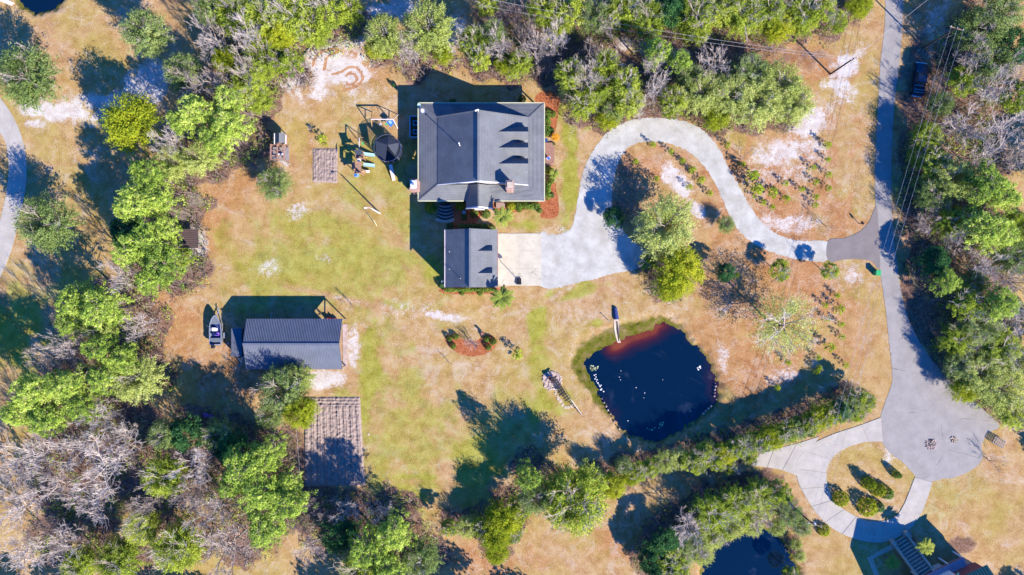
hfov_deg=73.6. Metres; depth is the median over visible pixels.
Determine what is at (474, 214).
shrub
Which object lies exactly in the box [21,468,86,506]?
bare tree
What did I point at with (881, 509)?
palm tree
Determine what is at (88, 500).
bare tree
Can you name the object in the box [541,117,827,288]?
gravel driveway
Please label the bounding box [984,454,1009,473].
bare shrub
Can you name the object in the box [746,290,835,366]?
willow tree
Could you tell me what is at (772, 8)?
broadleaf tree
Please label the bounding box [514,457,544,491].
pine tree
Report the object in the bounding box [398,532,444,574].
oak tree
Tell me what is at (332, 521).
bare thicket
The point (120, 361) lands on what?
pine tree
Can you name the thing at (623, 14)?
broadleaf tree
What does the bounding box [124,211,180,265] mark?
pine tree
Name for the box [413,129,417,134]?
air conditioner
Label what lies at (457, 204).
shrub
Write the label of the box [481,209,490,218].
shrub
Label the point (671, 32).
power line
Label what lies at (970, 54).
bare tree
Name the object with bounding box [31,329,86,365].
bare tree
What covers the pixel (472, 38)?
broadleaf tree
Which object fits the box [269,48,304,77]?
broadleaf tree
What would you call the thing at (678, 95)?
broadleaf tree
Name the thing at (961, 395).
broadleaf tree
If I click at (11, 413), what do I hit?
pine tree
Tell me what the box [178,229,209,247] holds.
shelter
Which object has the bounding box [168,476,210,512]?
bare tree
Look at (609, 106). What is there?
oak tree
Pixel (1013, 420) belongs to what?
broadleaf tree
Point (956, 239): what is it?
bare tree
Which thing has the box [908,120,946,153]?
broadleaf tree
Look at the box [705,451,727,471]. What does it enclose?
broadleaf tree
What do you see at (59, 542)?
bare tree
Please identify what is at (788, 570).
broadleaf tree
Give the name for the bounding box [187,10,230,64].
bare tree
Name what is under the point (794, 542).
broadleaf tree
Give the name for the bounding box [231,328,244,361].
cargo trailer
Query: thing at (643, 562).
evergreen tree
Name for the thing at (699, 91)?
broadleaf tree
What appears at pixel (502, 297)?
palm tree
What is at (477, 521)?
broadleaf tree
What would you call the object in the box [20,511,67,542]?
bare thicket
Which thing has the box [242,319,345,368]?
metal shed
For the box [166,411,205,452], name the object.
evergreen tree
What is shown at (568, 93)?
oak tree
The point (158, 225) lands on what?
pine tree
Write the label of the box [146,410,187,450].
oak tree
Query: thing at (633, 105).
broadleaf tree
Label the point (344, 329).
shed slab
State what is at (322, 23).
broadleaf tree
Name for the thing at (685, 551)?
oak tree
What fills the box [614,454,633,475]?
oak tree
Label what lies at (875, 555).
path
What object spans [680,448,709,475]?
broadleaf tree
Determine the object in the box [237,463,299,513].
pine tree
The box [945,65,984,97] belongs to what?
broadleaf tree
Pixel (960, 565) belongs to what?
raised house
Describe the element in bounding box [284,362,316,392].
broadleaf tree
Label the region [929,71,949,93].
bare thicket
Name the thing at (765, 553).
pond water
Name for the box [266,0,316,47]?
broadleaf tree
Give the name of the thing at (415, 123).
air conditioner
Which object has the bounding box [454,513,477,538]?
broadleaf tree
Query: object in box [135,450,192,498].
broadleaf tree
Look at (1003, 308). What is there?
pine tree
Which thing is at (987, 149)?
bare tree
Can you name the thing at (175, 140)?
bare tree
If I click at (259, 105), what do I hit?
broadleaf tree
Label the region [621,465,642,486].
broadleaf tree
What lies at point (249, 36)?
bare tree
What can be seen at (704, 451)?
broadleaf tree
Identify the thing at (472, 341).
bare shrub
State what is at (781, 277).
broadleaf tree
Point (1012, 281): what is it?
bare tree
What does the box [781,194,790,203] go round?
pine sapling
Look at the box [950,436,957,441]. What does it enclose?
debris pile
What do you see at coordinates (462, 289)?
hedge
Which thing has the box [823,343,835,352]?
pine sapling
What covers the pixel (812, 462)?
concrete driveway
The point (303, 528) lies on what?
bare thicket
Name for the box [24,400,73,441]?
pine tree
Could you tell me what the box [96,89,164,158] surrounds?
broadleaf tree
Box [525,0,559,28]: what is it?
broadleaf tree
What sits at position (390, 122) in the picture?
swing set
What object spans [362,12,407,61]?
broadleaf tree
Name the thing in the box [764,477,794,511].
broadleaf tree
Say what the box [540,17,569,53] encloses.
bare tree
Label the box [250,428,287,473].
pine tree
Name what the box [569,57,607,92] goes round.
bare tree
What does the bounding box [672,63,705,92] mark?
oak tree
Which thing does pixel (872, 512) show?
shrub
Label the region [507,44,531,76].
broadleaf tree
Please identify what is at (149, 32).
oak tree
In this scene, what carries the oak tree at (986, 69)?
on the ground
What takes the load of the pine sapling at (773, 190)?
on the ground
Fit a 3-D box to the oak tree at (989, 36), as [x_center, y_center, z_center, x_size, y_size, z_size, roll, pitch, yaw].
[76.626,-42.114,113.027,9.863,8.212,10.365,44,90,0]
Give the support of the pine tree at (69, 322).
on the ground
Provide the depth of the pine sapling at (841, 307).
115.75 m
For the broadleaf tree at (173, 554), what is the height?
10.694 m
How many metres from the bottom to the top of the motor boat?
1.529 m
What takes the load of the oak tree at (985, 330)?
on the ground
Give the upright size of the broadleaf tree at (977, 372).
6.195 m
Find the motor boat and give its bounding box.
[206,315,221,347]
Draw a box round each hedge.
[444,287,494,292]
[456,223,488,228]
[515,202,540,210]
[545,109,551,136]
[545,180,551,199]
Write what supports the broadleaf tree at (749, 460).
on the ground
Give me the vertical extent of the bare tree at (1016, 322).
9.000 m
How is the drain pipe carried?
on the ground
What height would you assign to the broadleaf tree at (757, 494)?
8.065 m
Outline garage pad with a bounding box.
[498,233,540,285]
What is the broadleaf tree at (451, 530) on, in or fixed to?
on the ground
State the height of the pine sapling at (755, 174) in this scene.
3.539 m
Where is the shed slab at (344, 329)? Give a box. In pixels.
[342,324,346,366]
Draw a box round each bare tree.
[0,428,64,483]
[0,455,42,500]
[0,482,53,534]
[0,530,53,574]
[20,342,74,380]
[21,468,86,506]
[28,520,90,566]
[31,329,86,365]
[43,434,101,473]
[57,472,123,530]
[66,398,124,439]
[67,429,146,505]
[96,258,136,292]
[98,419,145,452]
[119,309,160,343]
[123,494,165,530]
[146,120,185,157]
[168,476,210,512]
[169,446,213,489]
[174,63,211,100]
[181,489,244,535]
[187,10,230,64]
[187,194,207,207]
[190,59,241,99]
[190,520,262,574]
[228,8,264,51]
[229,44,258,78]
[290,529,327,570]
[328,494,369,524]
[364,499,393,525]
[396,31,422,70]
[483,23,512,62]
[517,27,558,64]
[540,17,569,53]
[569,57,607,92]
[582,37,599,69]
[596,9,619,37]
[625,94,653,119]
[642,42,665,76]
[645,70,670,103]
[672,505,708,553]
[685,546,709,559]
[696,36,731,84]
[744,507,774,538]
[912,211,943,235]
[918,192,942,217]
[937,100,987,148]
[937,225,974,258]
[951,31,991,69]
[961,249,1010,280]
[962,134,1012,171]
[968,64,1016,105]
[978,107,1023,150]
[989,48,1023,83]
[991,262,1023,296]
[993,142,1023,173]
[993,302,1023,334]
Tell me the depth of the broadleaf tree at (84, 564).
111.07 m
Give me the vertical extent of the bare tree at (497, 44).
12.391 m
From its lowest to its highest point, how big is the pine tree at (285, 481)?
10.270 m
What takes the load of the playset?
on the ground
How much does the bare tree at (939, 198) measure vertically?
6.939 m
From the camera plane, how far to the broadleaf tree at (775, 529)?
114.20 m
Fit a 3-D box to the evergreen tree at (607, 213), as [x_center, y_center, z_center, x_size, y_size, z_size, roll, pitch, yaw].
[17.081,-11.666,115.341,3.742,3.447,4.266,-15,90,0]
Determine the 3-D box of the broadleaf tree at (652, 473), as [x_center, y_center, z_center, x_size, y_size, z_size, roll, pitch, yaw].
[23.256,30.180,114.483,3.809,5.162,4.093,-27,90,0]
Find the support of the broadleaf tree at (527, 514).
on the ground
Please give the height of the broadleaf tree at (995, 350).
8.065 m
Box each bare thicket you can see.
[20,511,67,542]
[170,207,192,221]
[286,515,311,541]
[301,497,327,522]
[309,507,342,544]
[483,0,509,22]
[503,0,532,24]
[513,15,537,50]
[532,53,555,75]
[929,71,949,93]
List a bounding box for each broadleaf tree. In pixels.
[55,538,104,574]
[78,313,127,342]
[90,532,148,574]
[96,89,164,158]
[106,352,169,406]
[120,506,163,546]
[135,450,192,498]
[144,516,210,574]
[152,143,194,183]
[175,247,195,271]
[178,139,223,178]
[210,44,242,73]
[213,0,252,41]
[226,59,274,104]
[239,0,282,47]
[239,34,288,83]
[243,83,274,115]
[259,19,296,51]
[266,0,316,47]
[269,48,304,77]
[282,391,324,430]
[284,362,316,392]
[297,12,332,51]
[302,0,350,32]
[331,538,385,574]
[334,0,365,29]
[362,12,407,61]
[363,36,386,61]
[377,39,394,58]
[399,0,461,60]
[432,44,455,66]
[440,518,460,538]
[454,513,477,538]
[456,23,489,61]
[469,45,490,71]
[472,516,491,541]
[475,0,498,16]
[479,519,515,556]
[483,541,510,564]
[484,493,524,540]
[493,50,513,76]
[505,70,519,80]
[505,523,524,547]
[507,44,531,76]
[507,495,534,521]
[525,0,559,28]
[540,458,610,539]
[541,472,563,494]
[545,12,575,38]
[552,0,588,25]
[552,54,587,92]
[562,88,600,122]
[583,69,612,105]
[587,45,625,78]
[593,108,619,131]
[597,470,615,489]
[601,469,627,499]
[602,0,641,37]
[607,62,642,102]
[613,86,645,120]
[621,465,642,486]
[627,460,647,482]
[628,0,666,44]
[628,190,699,262]
[637,252,657,269]
[639,457,659,477]
[649,243,707,297]
[651,444,679,473]
[654,271,686,302]
[654,548,689,574]
[656,82,689,118]
[660,98,683,119]
[664,557,691,574]
[668,445,690,470]
[672,0,716,42]
[677,8,713,46]
[680,69,723,115]
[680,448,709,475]
[689,488,737,531]
[690,445,709,467]
[690,543,715,567]
[693,441,720,460]
[693,524,723,552]
[701,104,730,133]
[704,0,741,30]
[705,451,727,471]
[706,70,755,122]
[706,521,732,544]
[713,440,735,468]
[716,513,744,542]
[719,0,766,44]
[719,480,759,520]
[720,460,739,475]
[722,439,743,459]
[727,435,757,459]
[730,73,785,134]
[734,510,758,531]
[739,474,776,515]
[741,516,764,537]
[742,453,759,466]
[743,430,767,454]
[749,0,793,36]
[751,55,808,110]
[752,497,780,521]
[753,430,777,455]
[757,11,795,46]
[759,422,784,453]
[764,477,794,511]
[766,516,786,536]
[767,258,792,282]
[768,79,817,129]
[769,423,792,445]
[778,417,801,444]
[780,565,800,574]
[782,0,827,40]
[788,536,802,549]
[793,411,824,438]
[793,549,806,562]
[794,411,827,433]
[803,0,839,24]
[805,402,833,434]
[819,260,839,279]
[821,408,843,430]
[823,8,849,33]
[824,400,849,424]
[844,0,873,21]
[847,387,872,410]
[850,406,868,424]
[856,394,876,414]
[903,145,928,167]
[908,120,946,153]
[913,145,954,184]
[921,155,979,204]
[927,201,973,243]
[934,320,981,359]
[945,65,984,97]
[945,283,989,320]
[945,378,978,404]
[952,347,1009,401]
[971,363,1023,416]
[975,324,1023,369]
[992,398,1023,431]
[995,70,1023,114]
[995,335,1023,386]
[997,208,1023,247]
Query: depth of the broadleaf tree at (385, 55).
112.85 m
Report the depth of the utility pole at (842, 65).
112.73 m
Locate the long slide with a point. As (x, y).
(391, 169)
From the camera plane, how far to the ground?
117.00 m
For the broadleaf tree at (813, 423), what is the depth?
113.19 m
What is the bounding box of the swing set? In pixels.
[371,112,397,129]
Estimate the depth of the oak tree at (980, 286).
112.59 m
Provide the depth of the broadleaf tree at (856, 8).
114.22 m
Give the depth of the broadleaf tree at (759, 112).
111.20 m
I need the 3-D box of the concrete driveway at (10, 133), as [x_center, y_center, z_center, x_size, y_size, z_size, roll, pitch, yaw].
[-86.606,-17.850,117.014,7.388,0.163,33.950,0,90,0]
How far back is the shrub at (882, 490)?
115.64 m
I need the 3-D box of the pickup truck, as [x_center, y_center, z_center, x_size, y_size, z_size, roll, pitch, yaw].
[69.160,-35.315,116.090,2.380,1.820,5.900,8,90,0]
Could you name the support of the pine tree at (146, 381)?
on the ground
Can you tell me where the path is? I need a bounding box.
[867,545,893,574]
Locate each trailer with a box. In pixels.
[216,307,225,342]
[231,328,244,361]
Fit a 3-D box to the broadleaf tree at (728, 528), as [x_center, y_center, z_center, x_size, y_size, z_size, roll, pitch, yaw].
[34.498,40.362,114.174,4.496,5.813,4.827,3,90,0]
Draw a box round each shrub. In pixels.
[344,299,352,311]
[424,202,436,213]
[446,223,453,229]
[456,201,464,210]
[462,338,479,349]
[470,209,477,216]
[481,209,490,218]
[506,201,515,210]
[518,95,525,101]
[549,111,555,117]
[735,145,755,159]
[817,523,830,536]
[832,490,849,507]
[856,497,877,516]
[860,476,877,490]
[870,481,886,496]
[879,486,894,499]
[891,470,902,478]
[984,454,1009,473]
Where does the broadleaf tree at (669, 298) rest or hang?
on the ground
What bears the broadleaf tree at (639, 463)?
on the ground
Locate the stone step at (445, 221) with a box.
[436,218,453,222]
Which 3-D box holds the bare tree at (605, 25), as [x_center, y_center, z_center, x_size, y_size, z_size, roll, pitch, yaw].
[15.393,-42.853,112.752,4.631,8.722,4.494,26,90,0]
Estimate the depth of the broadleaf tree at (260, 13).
109.24 m
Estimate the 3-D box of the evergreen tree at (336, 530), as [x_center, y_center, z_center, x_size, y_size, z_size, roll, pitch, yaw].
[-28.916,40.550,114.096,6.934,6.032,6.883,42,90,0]
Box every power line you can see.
[487,6,848,59]
[496,0,848,57]
[810,28,950,517]
[815,30,956,523]
[821,32,962,525]
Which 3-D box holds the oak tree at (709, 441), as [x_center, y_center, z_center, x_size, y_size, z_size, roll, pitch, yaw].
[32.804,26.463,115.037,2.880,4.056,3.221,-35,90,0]
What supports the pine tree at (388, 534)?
on the ground
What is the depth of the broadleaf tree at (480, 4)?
112.63 m
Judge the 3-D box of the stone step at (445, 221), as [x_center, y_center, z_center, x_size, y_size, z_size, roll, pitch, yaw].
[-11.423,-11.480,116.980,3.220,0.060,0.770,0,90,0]
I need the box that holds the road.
[875,0,999,481]
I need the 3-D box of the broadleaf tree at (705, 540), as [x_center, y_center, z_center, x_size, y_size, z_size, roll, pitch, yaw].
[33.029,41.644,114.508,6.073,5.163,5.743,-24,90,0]
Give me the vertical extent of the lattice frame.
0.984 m
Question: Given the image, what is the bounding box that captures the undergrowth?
[13,0,1020,573]
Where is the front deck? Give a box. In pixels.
[545,143,554,164]
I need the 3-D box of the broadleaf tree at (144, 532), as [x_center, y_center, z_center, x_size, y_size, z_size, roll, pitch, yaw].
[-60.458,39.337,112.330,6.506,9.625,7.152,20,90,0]
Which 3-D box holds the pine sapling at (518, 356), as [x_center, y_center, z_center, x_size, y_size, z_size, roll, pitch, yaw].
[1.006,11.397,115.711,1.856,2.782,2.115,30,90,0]
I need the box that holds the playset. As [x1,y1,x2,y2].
[351,137,374,176]
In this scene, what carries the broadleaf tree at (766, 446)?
on the ground
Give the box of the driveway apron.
[826,205,879,268]
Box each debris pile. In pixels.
[925,439,936,449]
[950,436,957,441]
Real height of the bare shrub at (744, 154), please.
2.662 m
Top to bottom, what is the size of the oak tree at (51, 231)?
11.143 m
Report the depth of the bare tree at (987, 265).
110.90 m
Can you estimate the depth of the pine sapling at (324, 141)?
115.44 m
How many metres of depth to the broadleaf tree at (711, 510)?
112.11 m
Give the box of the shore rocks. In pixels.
[702,382,716,414]
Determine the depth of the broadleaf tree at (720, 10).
110.66 m
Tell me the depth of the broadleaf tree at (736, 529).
113.18 m
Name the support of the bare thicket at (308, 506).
on the ground
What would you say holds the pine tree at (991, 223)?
on the ground
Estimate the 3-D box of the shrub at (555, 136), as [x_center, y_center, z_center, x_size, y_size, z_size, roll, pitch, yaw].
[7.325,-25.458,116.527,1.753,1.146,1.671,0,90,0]
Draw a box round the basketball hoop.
[515,273,522,283]
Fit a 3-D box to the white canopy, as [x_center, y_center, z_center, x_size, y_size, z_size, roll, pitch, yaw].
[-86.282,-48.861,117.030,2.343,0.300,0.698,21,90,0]
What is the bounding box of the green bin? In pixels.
[873,270,880,275]
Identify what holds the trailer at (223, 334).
on the ground
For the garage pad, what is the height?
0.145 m
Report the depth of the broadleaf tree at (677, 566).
112.59 m
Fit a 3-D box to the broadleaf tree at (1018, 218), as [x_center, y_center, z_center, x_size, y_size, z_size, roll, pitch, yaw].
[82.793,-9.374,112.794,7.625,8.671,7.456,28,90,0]
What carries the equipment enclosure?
on the ground
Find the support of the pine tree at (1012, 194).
on the ground
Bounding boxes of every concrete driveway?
[0,98,26,276]
[752,437,818,475]
[796,418,931,542]
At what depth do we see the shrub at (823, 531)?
116.27 m
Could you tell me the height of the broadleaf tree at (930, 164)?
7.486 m
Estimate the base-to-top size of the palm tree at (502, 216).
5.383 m
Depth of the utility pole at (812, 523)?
108.98 m
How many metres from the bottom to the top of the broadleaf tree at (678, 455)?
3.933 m
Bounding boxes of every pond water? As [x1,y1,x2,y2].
[20,0,62,13]
[584,322,718,441]
[702,529,795,574]
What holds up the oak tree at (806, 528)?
on the ground
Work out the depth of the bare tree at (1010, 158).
111.73 m
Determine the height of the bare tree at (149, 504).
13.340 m
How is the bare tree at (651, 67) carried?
on the ground
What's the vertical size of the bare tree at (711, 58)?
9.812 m
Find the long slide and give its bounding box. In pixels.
[389,164,395,180]
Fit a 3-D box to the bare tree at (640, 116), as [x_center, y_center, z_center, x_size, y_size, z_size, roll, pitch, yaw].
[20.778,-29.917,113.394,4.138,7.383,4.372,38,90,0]
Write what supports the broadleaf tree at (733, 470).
on the ground
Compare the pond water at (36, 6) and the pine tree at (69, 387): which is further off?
the pond water at (36, 6)
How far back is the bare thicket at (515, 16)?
113.14 m
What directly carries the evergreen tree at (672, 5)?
on the ground
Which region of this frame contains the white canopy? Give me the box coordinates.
[0,0,13,4]
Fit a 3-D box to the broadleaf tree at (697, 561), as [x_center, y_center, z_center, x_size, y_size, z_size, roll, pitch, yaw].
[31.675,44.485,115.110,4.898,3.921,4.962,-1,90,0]
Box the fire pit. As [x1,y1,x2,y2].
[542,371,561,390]
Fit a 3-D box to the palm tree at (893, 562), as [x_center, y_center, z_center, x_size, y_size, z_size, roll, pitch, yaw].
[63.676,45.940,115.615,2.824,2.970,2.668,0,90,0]
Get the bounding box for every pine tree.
[0,395,57,428]
[6,367,70,416]
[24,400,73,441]
[40,361,92,408]
[53,276,107,320]
[53,311,86,341]
[64,389,112,424]
[80,279,135,331]
[80,326,132,370]
[85,362,126,396]
[106,335,148,375]
[109,228,159,271]
[111,179,172,224]
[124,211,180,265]
[126,154,174,198]
[132,263,176,297]
[140,181,186,215]
[140,240,192,292]
[150,213,182,244]
[164,109,199,139]
[176,92,221,140]
[197,124,237,161]
[208,108,257,153]
[213,82,253,123]
[217,467,244,498]
[222,440,277,489]
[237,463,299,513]
[246,508,295,550]
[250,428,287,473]
[267,471,317,525]
[273,465,303,497]
[346,519,399,574]
[370,544,411,574]
[373,507,418,552]
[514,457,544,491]
[640,35,673,71]
[664,47,692,76]
[928,268,963,296]
[957,157,1010,211]
[957,204,1009,255]
[973,176,1023,214]
[974,210,1022,257]
[974,280,1023,322]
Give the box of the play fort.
[269,133,290,166]
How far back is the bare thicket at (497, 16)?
113.91 m
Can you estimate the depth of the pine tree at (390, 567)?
107.85 m
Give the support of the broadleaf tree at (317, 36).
on the ground
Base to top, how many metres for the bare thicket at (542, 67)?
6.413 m
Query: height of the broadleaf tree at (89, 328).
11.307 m
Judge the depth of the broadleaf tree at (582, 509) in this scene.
108.83 m
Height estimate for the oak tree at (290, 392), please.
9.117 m
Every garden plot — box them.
[304,397,364,485]
[312,148,337,182]
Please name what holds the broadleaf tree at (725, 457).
on the ground
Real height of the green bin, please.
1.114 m
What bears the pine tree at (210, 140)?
on the ground
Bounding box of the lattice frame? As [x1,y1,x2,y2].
[551,375,582,415]
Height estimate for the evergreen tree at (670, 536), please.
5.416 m
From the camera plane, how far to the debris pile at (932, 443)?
116.87 m
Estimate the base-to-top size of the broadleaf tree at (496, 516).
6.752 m
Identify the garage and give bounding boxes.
[444,228,497,287]
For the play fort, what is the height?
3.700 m
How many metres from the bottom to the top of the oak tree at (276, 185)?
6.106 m
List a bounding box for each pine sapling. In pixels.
[318,134,327,145]
[512,349,522,359]
[688,166,696,173]
[697,176,705,183]
[744,168,759,180]
[750,183,764,198]
[766,186,778,198]
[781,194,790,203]
[811,193,819,199]
[822,141,831,148]
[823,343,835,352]
[833,292,840,298]
[834,304,845,314]
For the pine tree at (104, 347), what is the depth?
107.59 m
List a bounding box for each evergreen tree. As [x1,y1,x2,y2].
[109,215,146,242]
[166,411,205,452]
[212,427,249,466]
[316,514,358,556]
[602,205,623,229]
[638,548,662,574]
[642,524,684,559]
[644,559,670,574]
[654,0,685,27]
[714,263,735,282]
[833,396,853,419]
[917,245,950,276]
[991,25,1023,67]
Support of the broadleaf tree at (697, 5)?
on the ground
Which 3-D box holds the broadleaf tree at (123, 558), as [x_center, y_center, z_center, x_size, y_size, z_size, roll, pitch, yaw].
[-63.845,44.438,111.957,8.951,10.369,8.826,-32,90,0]
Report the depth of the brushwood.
116.67 m
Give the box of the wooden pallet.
[989,436,1005,448]
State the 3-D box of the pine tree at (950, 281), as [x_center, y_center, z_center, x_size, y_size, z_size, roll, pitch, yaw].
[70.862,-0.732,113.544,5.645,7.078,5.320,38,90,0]
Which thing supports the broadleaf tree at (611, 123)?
on the ground
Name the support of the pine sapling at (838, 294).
on the ground
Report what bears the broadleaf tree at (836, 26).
on the ground
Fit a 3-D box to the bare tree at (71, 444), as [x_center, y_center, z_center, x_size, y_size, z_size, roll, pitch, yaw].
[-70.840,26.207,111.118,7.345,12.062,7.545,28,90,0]
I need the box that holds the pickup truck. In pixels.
[910,62,928,97]
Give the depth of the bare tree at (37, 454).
108.31 m
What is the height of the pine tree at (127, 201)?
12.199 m
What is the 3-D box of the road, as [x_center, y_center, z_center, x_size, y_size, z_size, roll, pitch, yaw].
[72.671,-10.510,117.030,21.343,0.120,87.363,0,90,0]
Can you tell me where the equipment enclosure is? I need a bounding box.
[409,115,417,138]
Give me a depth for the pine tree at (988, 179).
108.62 m
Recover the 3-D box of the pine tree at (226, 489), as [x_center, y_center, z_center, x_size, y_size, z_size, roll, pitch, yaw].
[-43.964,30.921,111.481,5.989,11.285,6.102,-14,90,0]
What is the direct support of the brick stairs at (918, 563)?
on the ground
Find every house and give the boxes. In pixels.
[409,102,544,209]
[910,551,993,574]
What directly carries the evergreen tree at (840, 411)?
on the ground
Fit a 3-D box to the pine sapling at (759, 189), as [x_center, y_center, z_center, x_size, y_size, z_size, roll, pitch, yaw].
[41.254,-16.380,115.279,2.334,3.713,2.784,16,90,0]
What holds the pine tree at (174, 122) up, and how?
on the ground
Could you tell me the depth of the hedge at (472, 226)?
116.19 m
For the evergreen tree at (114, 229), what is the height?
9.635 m
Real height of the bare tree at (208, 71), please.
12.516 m
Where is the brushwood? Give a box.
[14,0,1020,573]
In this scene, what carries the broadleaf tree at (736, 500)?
on the ground
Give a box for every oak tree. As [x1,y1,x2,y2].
[0,40,66,113]
[2,188,89,258]
[116,7,177,63]
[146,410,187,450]
[162,52,206,94]
[189,0,222,29]
[200,412,235,450]
[250,360,312,414]
[254,397,284,428]
[256,164,296,203]
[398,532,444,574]
[482,17,508,48]
[516,479,554,517]
[555,79,580,103]
[574,0,610,35]
[589,464,604,484]
[598,97,626,124]
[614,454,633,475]
[668,542,693,568]
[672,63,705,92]
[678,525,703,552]
[701,436,715,450]
[716,215,735,234]
[729,51,772,91]
[732,432,757,454]
[773,497,802,530]
[786,416,807,441]
[789,514,812,538]
[837,390,863,418]
[912,174,952,215]
[924,90,955,120]
[940,349,973,381]
[946,2,1009,59]
[955,265,991,295]
[956,308,1005,346]
[957,42,1022,88]
[972,0,1023,34]
[984,239,1023,276]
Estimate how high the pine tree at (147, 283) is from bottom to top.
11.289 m
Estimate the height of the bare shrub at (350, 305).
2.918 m
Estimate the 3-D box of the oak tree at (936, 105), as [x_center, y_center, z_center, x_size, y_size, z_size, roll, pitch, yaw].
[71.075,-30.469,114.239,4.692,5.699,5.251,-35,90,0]
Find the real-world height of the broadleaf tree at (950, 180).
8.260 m
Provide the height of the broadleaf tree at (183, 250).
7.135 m
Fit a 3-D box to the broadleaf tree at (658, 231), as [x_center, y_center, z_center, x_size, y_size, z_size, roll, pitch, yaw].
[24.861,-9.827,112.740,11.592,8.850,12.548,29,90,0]
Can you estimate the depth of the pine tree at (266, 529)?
107.02 m
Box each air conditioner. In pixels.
[413,120,417,126]
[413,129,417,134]
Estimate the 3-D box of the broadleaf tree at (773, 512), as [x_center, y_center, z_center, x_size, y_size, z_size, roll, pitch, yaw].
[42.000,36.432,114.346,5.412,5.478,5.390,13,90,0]
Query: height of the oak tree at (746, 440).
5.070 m
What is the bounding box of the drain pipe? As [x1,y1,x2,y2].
[613,308,618,319]
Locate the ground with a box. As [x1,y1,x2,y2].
[0,0,1023,574]
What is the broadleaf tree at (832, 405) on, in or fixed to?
on the ground
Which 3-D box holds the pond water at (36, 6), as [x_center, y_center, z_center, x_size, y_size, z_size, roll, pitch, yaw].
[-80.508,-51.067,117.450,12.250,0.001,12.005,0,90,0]
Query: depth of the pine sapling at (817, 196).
116.14 m
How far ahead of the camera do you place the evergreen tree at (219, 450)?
110.00 m
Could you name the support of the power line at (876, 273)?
attached to the utility pole at (942, 36)
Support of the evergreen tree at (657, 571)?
on the ground
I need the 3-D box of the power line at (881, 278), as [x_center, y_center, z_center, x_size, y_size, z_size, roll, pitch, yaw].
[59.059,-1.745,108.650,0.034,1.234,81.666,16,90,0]
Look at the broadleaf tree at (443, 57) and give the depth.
113.55 m
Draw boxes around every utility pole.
[802,515,820,526]
[830,57,856,74]
[923,26,963,47]
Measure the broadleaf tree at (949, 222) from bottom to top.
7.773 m
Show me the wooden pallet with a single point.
(998, 442)
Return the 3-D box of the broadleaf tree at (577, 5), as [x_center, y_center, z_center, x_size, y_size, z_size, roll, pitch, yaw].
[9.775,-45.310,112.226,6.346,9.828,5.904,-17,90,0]
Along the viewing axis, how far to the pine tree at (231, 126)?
107.56 m
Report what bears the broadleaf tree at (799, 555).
on the ground
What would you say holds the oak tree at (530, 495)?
on the ground
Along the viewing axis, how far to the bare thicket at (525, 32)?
111.84 m
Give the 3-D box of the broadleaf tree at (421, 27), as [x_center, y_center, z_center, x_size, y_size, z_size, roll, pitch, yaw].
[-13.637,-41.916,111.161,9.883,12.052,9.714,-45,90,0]
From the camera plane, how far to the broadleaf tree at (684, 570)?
112.58 m
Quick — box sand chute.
[614,319,620,342]
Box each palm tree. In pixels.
[490,284,514,310]
[492,206,513,226]
[548,168,558,178]
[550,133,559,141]
[872,501,884,512]
[883,554,900,569]
[912,537,934,556]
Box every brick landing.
[496,202,504,207]
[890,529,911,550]
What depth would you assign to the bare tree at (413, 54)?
109.96 m
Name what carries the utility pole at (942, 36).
on the ground
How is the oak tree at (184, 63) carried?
on the ground
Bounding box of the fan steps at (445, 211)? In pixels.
[437,203,453,219]
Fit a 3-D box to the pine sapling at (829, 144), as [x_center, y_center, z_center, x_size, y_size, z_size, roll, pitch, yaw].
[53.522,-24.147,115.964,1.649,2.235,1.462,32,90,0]
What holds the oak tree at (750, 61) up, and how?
on the ground
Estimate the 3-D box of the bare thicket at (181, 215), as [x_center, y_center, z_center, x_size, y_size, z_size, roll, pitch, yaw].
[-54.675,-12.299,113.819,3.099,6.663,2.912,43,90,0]
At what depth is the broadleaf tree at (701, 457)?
113.12 m
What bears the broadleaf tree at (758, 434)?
on the ground
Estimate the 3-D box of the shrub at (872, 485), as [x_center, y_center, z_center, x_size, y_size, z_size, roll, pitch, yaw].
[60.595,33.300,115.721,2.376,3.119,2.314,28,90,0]
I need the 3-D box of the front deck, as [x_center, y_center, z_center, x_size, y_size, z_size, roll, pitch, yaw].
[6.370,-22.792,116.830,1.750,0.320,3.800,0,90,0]
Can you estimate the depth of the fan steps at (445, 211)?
116.69 m
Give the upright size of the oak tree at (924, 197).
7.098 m
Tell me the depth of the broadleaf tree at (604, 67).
110.80 m
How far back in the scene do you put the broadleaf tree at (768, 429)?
113.21 m
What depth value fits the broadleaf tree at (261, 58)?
110.03 m
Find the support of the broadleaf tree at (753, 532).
on the ground
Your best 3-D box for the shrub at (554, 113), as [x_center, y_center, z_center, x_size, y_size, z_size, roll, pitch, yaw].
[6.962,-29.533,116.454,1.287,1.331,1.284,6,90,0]
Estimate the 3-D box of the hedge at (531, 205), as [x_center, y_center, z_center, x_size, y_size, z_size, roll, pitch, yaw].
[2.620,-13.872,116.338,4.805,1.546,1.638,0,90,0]
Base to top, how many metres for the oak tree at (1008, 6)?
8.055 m
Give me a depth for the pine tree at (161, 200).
107.83 m
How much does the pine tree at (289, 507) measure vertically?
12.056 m
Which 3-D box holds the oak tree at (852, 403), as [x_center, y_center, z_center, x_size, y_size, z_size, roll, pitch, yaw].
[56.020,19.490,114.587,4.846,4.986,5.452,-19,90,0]
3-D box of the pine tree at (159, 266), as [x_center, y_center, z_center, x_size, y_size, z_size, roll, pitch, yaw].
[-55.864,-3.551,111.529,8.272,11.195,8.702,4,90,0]
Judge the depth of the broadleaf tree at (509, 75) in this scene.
114.04 m
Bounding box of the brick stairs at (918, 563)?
[889,530,934,574]

